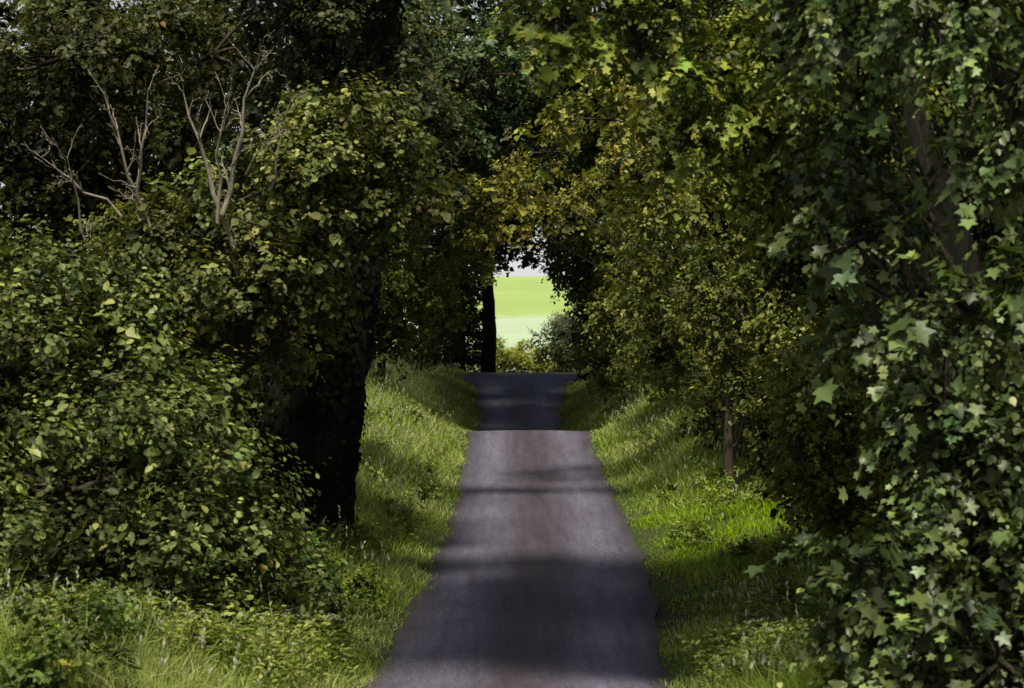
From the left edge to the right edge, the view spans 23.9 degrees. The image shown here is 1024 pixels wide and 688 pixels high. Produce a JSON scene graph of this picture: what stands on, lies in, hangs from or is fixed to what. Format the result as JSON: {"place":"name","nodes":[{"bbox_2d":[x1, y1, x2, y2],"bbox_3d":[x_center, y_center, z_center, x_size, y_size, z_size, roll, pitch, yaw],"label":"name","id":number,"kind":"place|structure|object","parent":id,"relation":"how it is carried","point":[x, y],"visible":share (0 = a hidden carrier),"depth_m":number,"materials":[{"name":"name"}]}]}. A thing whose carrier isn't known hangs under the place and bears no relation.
{"place":"outdoors","nodes":[
{"label":"outdoors","id":0,"kind":"place"},
{"bbox_2d":[2,276,582,370],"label":"field","id":1,"kind":"structure","parent":0,"point":[523,304],"depth_m":235.81,"materials":[{"name":"green plant"}]},
{"bbox_2d":[0,371,883,687],"bbox_3d":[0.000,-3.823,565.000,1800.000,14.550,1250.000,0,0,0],"label":"ground","id":2,"kind":"structure","parent":0,"point":[666,615],"depth_m":32.98,"materials":[{"name":"green plant"}]},
{"bbox_2d":[0,200,364,670],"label":"dogwood shrub","id":3,"kind":"object","parent":2,"relation":"on","point":[105,424],"visible":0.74,"depth_m":24.54,"materials":[{"name":"green plant"}]},
{"bbox_2d":[0,577,365,687],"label":"weeds","id":4,"kind":"object","parent":2,"relation":"on","point":[267,641],"visible":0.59,"depth_m":22.74,"materials":[{"name":"green plant"}]},
{"bbox_2d":[0,347,483,687],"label":"grass verge","id":5,"kind":"object","parent":2,"relation":"on","point":[426,386],"depth_m":35.49,"materials":[{"name":"green plant"}]},
{"bbox_2d":[0,0,493,478],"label":"ash tree","id":6,"kind":"object","parent":2,"relation":"on","point":[180,28],"visible":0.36,"depth_m":36.87,"materials":[{"name":"green plant"}]},
{"bbox_2d":[32,67,463,524],"bbox_3d":[-3.559,-0.278,31.527,5.330,6.578,4.288,0,0,39],"label":"hawthorn tree","id":7,"kind":"object","parent":2,"relation":"on","point":[276,269],"visible":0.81,"depth_m":30.66,"materials":[{"name":"green plant"}]},
{"bbox_2d":[21,27,308,281],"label":"dead branches","id":8,"kind":"object","parent":7,"relation":"attached to","point":[221,210],"visible":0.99,"depth_m":29.92,"materials":[{"name":"grey wood"}]},
{"bbox_2d":[164,0,476,555],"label":"ivy covered tree","id":9,"kind":"object","parent":2,"relation":"on","point":[323,425],"visible":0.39,"depth_m":33.91,"materials":[{"name":"green plant"}]},
{"bbox_2d":[87,335,589,371],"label":"boundary hedge","id":10,"kind":"object","parent":2,"relation":"on","point":[518,360],"visible":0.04,"depth_m":113.49,"materials":[{"name":"green plant"}]},
{"bbox_2d":[266,180,511,381],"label":"field maple tree","id":11,"kind":"object","parent":2,"relation":"on","point":[437,295],"visible":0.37,"depth_m":61.89,"materials":[{"name":"green plant"}]},
{"bbox_2d":[392,196,436,369],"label":"beech tree","id":12,"kind":"object","parent":2,"relation":"on","point":[432,360],"visible":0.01,"depth_m":98.62,"materials":[{"name":"green plant"}]},
{"bbox_2d":[375,261,495,371],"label":"holly tree","id":13,"kind":"object","parent":2,"relation":"on","point":[477,341],"visible":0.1,"depth_m":107.20,"materials":[{"name":"green plant"}]},
{"bbox_2d":[417,213,465,371],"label":"beech tree","id":14,"kind":"object","parent":2,"relation":"on","point":[463,337],"depth_m":107.22,"materials":[{"name":"green plant"}]},
{"bbox_2d":[481,243,496,371],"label":"beech tree","id":15,"kind":"object","parent":2,"relation":"on","point":[488,352],"visible":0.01,"depth_m":106.72,"materials":[{"name":"black plant"}]},
{"bbox_2d":[0,354,997,687],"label":"nettles and brambles","id":16,"kind":"object","parent":2,"relation":"on","point":[90,610],"visible":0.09,"depth_m":21.38,"materials":[{"name":"green plant"}]},
{"bbox_2d":[17,373,982,687],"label":"verge weeds","id":17,"kind":"object","parent":2,"relation":"on","point":[695,535],"visible":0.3,"depth_m":35.56,"materials":[{"name":"green plant"}]},
{"bbox_2d":[257,0,758,247],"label":"oak tree","id":18,"kind":"object","parent":2,"relation":"on","point":[468,64],"visible":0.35,"depth_m":58.14,"materials":[{"name":"green plant"}]},
{"bbox_2d":[0,0,1023,579],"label":"woodland","id":19,"kind":"object","parent":2,"relation":"on","point":[22,172],"visible":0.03,"depth_m":38.39,"materials":[{"name":"green plant"}]},
{"bbox_2d":[359,372,670,687],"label":"lane","id":20,"kind":"structure","parent":2,"relation":"on","point":[555,588],"depth_m":32.80,"materials":[{"name":"grey asphalt"}]},
{"bbox_2d":[381,2,716,385],"bbox_3d":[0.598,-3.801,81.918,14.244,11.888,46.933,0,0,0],"label":"lime tree","id":21,"kind":"object","parent":2,"relation":"on","point":[575,272],"visible":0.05,"depth_m":87.03,"materials":[{"name":"green plant"}]},
{"bbox_2d":[523,279,619,371],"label":"willow shrub","id":22,"kind":"object","parent":2,"relation":"on","point":[561,353],"visible":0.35,"depth_m":107.82,"materials":[{"name":"green plant"}]},
{"bbox_2d":[418,65,734,463],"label":"hawthorn tree","id":23,"kind":"object","parent":2,"relation":"on","point":[508,189],"visible":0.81,"depth_m":43.83,"materials":[{"name":"green plant"}]},
{"bbox_2d":[552,145,875,516],"bbox_3d":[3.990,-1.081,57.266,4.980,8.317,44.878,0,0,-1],"label":"tree","id":24,"kind":"object","parent":2,"relation":"on","point":[659,358],"visible":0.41,"depth_m":49.91,"materials":[{"name":"green plant"}]},
{"bbox_2d":[406,0,1023,165],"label":"elm tree","id":25,"kind":"object","parent":2,"relation":"on","point":[998,80],"visible":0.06,"depth_m":24.27,"materials":[{"name":"green plant"}]},
{"bbox_2d":[661,228,772,493],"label":"elder tree","id":26,"kind":"object","parent":2,"relation":"on","point":[723,294],"visible":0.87,"depth_m":41.40,"materials":[{"name":"green plant"}]},
{"bbox_2d":[570,116,864,459],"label":"hawthorn tree","id":27,"kind":"object","parent":2,"relation":"on","point":[697,225],"visible":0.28,"depth_m":43.94,"materials":[{"name":"green plant"}]},
{"bbox_2d":[477,0,997,608],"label":"sycamore tree","id":28,"kind":"object","parent":2,"relation":"on","point":[575,30],"visible":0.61,"depth_m":21.96,"materials":[{"name":"green plant"}]},
{"bbox_2d":[672,562,864,687],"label":"weeds","id":29,"kind":"object","parent":2,"relation":"on","point":[766,642],"visible":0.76,"depth_m":24.07,"materials":[{"name":"green plant"}]},
{"bbox_2d":[556,357,996,687],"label":"grass verge","id":30,"kind":"object","parent":2,"relation":"on","point":[667,455],"depth_m":40.32,"materials":[{"name":"green plant"}]},
{"bbox_2d":[740,242,927,582],"bbox_3d":[3.761,0.975,26.907,2.457,4.258,2.173,0,0,0],"label":"hazel shrub","id":31,"kind":"object","parent":2,"relation":"on","point":[808,433],"visible":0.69,"depth_m":26.83,"materials":[{"name":"green plant"}]},
{"bbox_2d":[685,6,1023,617],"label":"elm tree","id":32,"kind":"object","parent":2,"relation":"on","point":[785,287],"visible":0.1,"depth_m":29.37,"materials":[{"name":"green plant"}]},
{"bbox_2d":[704,0,1023,687],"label":"sycamore tree","id":33,"kind":"object","parent":2,"relation":"on","point":[895,46],"visible":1,"depth_m":17.31,"materials":[{"name":"green plant"}]},
{"bbox_2d":[0,0,1012,275],"label":"sky","id":34,"kind":"structure","parent":0,"point":[527,271],"materials":[{"name":"white"}]}
]}

